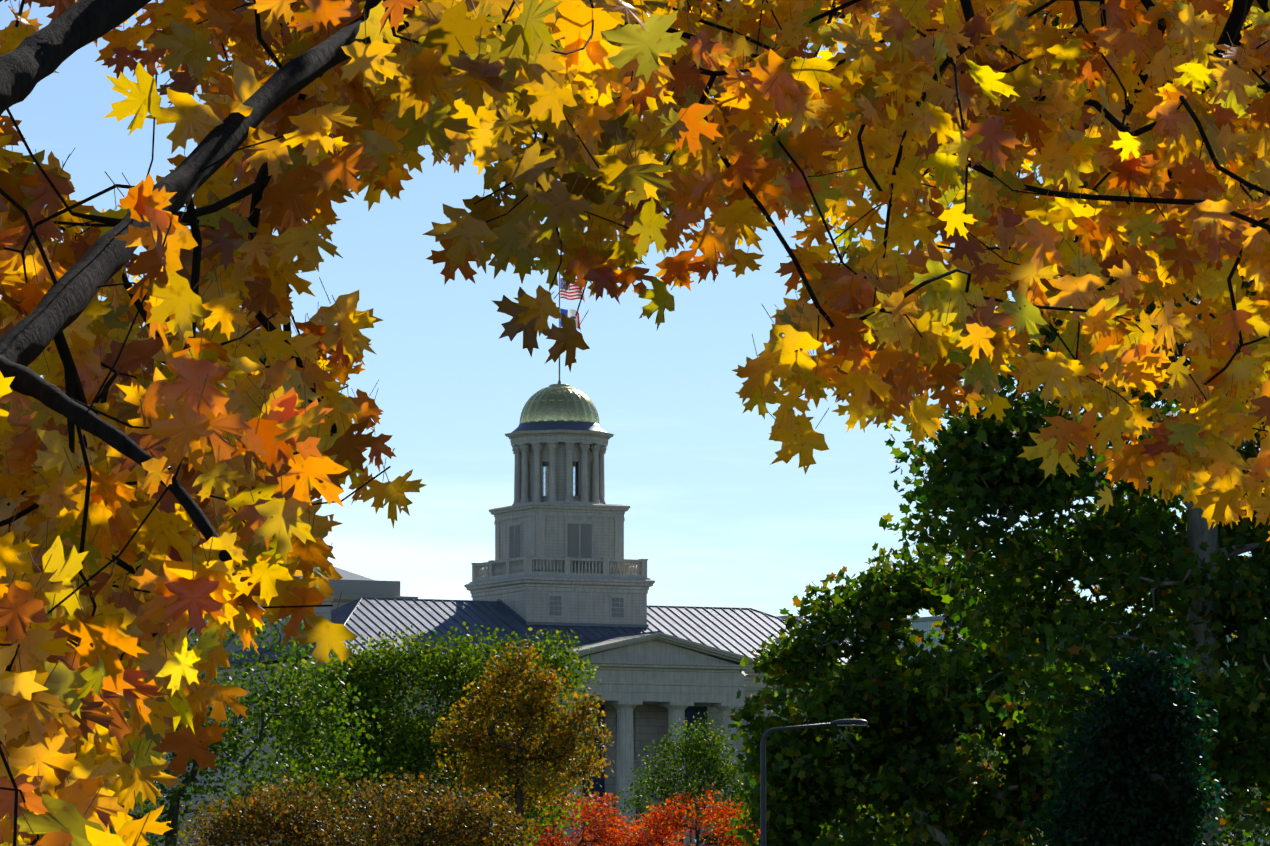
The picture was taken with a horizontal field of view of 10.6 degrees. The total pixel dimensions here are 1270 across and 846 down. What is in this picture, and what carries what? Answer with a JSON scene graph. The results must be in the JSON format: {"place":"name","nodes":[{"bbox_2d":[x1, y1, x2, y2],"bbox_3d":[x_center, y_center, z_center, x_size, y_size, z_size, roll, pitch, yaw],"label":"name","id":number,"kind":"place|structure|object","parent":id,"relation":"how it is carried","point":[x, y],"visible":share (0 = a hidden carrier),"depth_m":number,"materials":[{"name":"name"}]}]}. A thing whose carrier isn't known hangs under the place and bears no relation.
{"place":"outdoors","nodes":[
{"label":"outdoors","id":0,"kind":"place"},
{"bbox_2d":[215,679,856,845],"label":"capitol walls","id":1,"kind":"structure","parent":0,"point":[651,723],"depth_m":392.10,"materials":[{"name":"beige stone"}]},
{"bbox_2d":[233,709,874,844],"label":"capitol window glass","id":2,"kind":"object","parent":1,"relation":"attached to","point":[694,836],"depth_m":393.07,"materials":[{"name":"black glass"}]},
{"bbox_2d":[472,442,646,627],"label":"tower","id":3,"kind":"structure","parent":0,"point":[578,607],"depth_m":397.83,"materials":[{"name":"beige stone"}]},
{"bbox_2d":[509,523,591,569],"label":"tower louvres","id":4,"kind":"object","parent":3,"relation":"in","point":[573,540],"visible":0.33,"depth_m":398.26,"materials":[{"name":"grey wood"}]},
{"bbox_2d":[496,421,648,626],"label":"tower flashing","id":5,"kind":"object","parent":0,"point":[560,425],"visible":0.58,"depth_m":398.75,"materials":[{"name":"grey metal"}]},
{"bbox_2d":[0,0,1266,632],"label":"sky","id":6,"kind":"structure","parent":0,"point":[715,524],"materials":[{"name":"blue"}]},
{"bbox_2d":[615,712,754,845],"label":"small tree","id":7,"kind":"object","parent":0,"point":[714,770],"depth_m":319.25,"materials":[{"name":"green plant"}]},
{"bbox_2d":[879,1,1269,845],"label":"tree","id":8,"kind":"object","parent":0,"point":[989,451],"depth_m":128.84,"materials":[{"name":"green plant"}]},
{"bbox_3d":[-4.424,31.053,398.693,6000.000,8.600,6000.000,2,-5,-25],"label":"ground","id":9,"kind":"structure","parent":0,"visible":0},
{"bbox_2d":[112,615,302,845],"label":"stone hall walls","id":10,"kind":"structure","parent":9,"relation":"on","point":[195,799],"depth_m":459.52,"materials":[{"name":"grey stone"}]},
{"bbox_2d":[123,638,237,845],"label":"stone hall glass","id":11,"kind":"object","parent":10,"relation":"attached to","point":[233,647],"depth_m":459.31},
{"bbox_2d":[134,578,417,809],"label":"building","id":12,"kind":"structure","parent":10,"relation":"attached to","point":[352,590],"depth_m":466.23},
{"bbox_2d":[277,561,372,579],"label":"distant roof","id":13,"kind":"structure","parent":12,"relation":"on","point":[346,575],"depth_m":468.29,"materials":[{"name":"grey metal"}]},
{"bbox_2d":[109,585,385,845],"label":"green tree","id":14,"kind":"object","parent":9,"relation":"on","point":[297,707],"depth_m":219.27,"materials":[{"name":"green plant"}]},
{"bbox_2d":[158,767,538,845],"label":"shrub","id":15,"kind":"object","parent":9,"relation":"on","point":[305,831],"depth_m":198.48,"materials":[{"name":"brown plant"}]},
{"bbox_2d":[252,621,600,845],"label":"locust tree","id":16,"kind":"object","parent":9,"relation":"on","point":[387,734],"depth_m":253.97,"materials":[{"name":"green plant"}]},
{"bbox_2d":[430,639,614,845],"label":"orange tree","id":17,"kind":"object","parent":9,"relation":"on","point":[519,703],"depth_m":224.38,"materials":[{"name":"orange plant"}]},
{"bbox_2d":[199,658,905,845],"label":"capitol trim","id":18,"kind":"structure","parent":9,"relation":"on","point":[750,676],"depth_m":394.29,"materials":[{"name":"beige stone"}]},
{"bbox_2d":[524,791,645,845],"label":"shrub","id":19,"kind":"object","parent":9,"relation":"on","point":[601,829],"depth_m":268.92,"materials":[{"name":"red plant"}]},
{"bbox_2d":[0,0,1268,845],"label":"maple petioles","id":20,"kind":"object","parent":9,"relation":"on","point":[567,249],"visible":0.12,"depth_m":17.61,"materials":[{"name":"orange plant"}]},
{"bbox_2d":[0,0,1269,845],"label":"maple","id":21,"kind":"object","parent":20,"relation":"attached to","point":[90,708],"depth_m":17.59,"materials":[{"name":"yellow plant"}]},
{"bbox_2d":[529,632,754,845],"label":"portico","id":22,"kind":"structure","parent":9,"relation":"on","point":[676,677],"depth_m":388.31,"materials":[{"name":"beige stone"}]},
{"bbox_2d":[217,597,906,669],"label":"roof","id":23,"kind":"structure","parent":22,"relation":"on","point":[743,631],"depth_m":395.64,"materials":[{"name":"grey metal"}]},
{"bbox_2d":[261,602,850,664],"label":"capitol chimneys","id":24,"kind":"object","parent":23,"relation":"on","point":[325,612],"visible":0.08,"depth_m":395.48,"materials":[{"name":"grey stone"}]},
{"bbox_2d":[266,596,802,621],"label":"capitol chimney caps","id":25,"kind":"object","parent":24,"relation":"on","point":[782,617],"visible":0.23,"depth_m":409.53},
{"bbox_2d":[464,430,654,618],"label":"tower trim","id":26,"kind":"structure","parent":23,"relation":"on","point":[526,572],"depth_m":398.53,"materials":[{"name":"beige stone"}]},
{"bbox_2d":[519,381,598,423],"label":"dome","id":27,"kind":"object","parent":26,"relation":"on","point":[558,401],"visible":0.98,"depth_m":399.77,"materials":[{"name":"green metal"}]},
{"bbox_2d":[559,273,559,380],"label":"flag pole","id":28,"kind":"object","parent":27,"relation":"on","point":[559,323],"depth_m":401.85,"materials":[{"name":"grey metal"}]},
{"bbox_2d":[560,308,580,330],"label":"flag","id":29,"kind":"object","parent":28,"relation":"attached to","point":[570,313],"visible":0.54,"depth_m":401.85,"materials":[{"name":"fabric"}]},
{"bbox_2d":[560,278,584,301],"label":"us flag","id":30,"kind":"object","parent":28,"relation":"attached to","point":[572,292],"visible":0.69,"depth_m":401.96,"materials":[{"name":"fabric"}]},
{"bbox_2d":[576,631,659,646],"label":"portico roof","id":31,"kind":"structure","parent":22,"relation":"on","point":[618,636],"depth_m":391.45,"materials":[{"name":"grey metal"}]},
{"bbox_2d":[581,704,706,797],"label":"windows","id":32,"kind":"structure","parent":22,"relation":"attached to","point":[690,712],"depth_m":388.67,"materials":[{"name":"blue"}]},
{"bbox_2d":[606,784,759,845],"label":"shrub","id":33,"kind":"object","parent":9,"relation":"on","point":[650,825],"depth_m":270.87,"materials":[{"name":"red plant"}]},
{"bbox_2d":[760,723,833,845],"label":"street lamp","id":34,"kind":"object","parent":9,"relation":"on","point":[763,788],"visible":0.98,"depth_m":137.78,"materials":[{"name":"grey metal"}]},
{"bbox_2d":[831,719,867,723],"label":"street lamp head","id":35,"kind":"object","parent":34,"relation":"attached to","point":[850,721],"visible":0.96,"depth_m":137.78},
{"bbox_2d":[837,725,866,725],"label":"street lamp lens","id":36,"kind":"object","parent":34,"relation":"attached to","point":[851,725],"visible":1,"depth_m":137.76,"materials":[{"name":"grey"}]},
{"bbox_2d":[692,705,1034,845],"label":"tree row","id":37,"kind":"object","parent":9,"relation":"on","point":[707,842],"depth_m":333.09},
{"bbox_2d":[725,643,1116,845],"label":"tree","id":38,"kind":"object","parent":9,"relation":"on","point":[795,797],"depth_m":148.79,"materials":[{"name":"green plant"}]},
{"bbox_2d":[739,539,1143,845],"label":"tree","id":39,"kind":"object","parent":9,"relation":"on","point":[904,596],"depth_m":151.21,"materials":[{"name":"green plant"}]},
{"bbox_2d":[903,746,1042,845],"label":"tree","id":40,"kind":"object","parent":9,"relation":"on","point":[988,775],"depth_m":289.30,"materials":[{"name":"green plant"}]},
{"bbox_2d":[854,620,1269,845],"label":"glass building walls","id":41,"kind":"structure","parent":9,"relation":"on","point":[924,626],"depth_m":513.05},
{"bbox_2d":[905,615,1176,621],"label":"distant building","id":42,"kind":"structure","parent":41,"relation":"on","point":[930,618],"depth_m":512.35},
{"bbox_2d":[1021,639,1231,845],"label":"conifer tree","id":43,"kind":"object","parent":9,"relation":"on","point":[1152,703],"depth_m":109.18,"materials":[{"name":"green plant"}]},
{"bbox_2d":[987,679,1269,845],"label":"tree row","id":44,"kind":"object","parent":9,"relation":"on","point":[1237,835],"depth_m":326.88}
]}

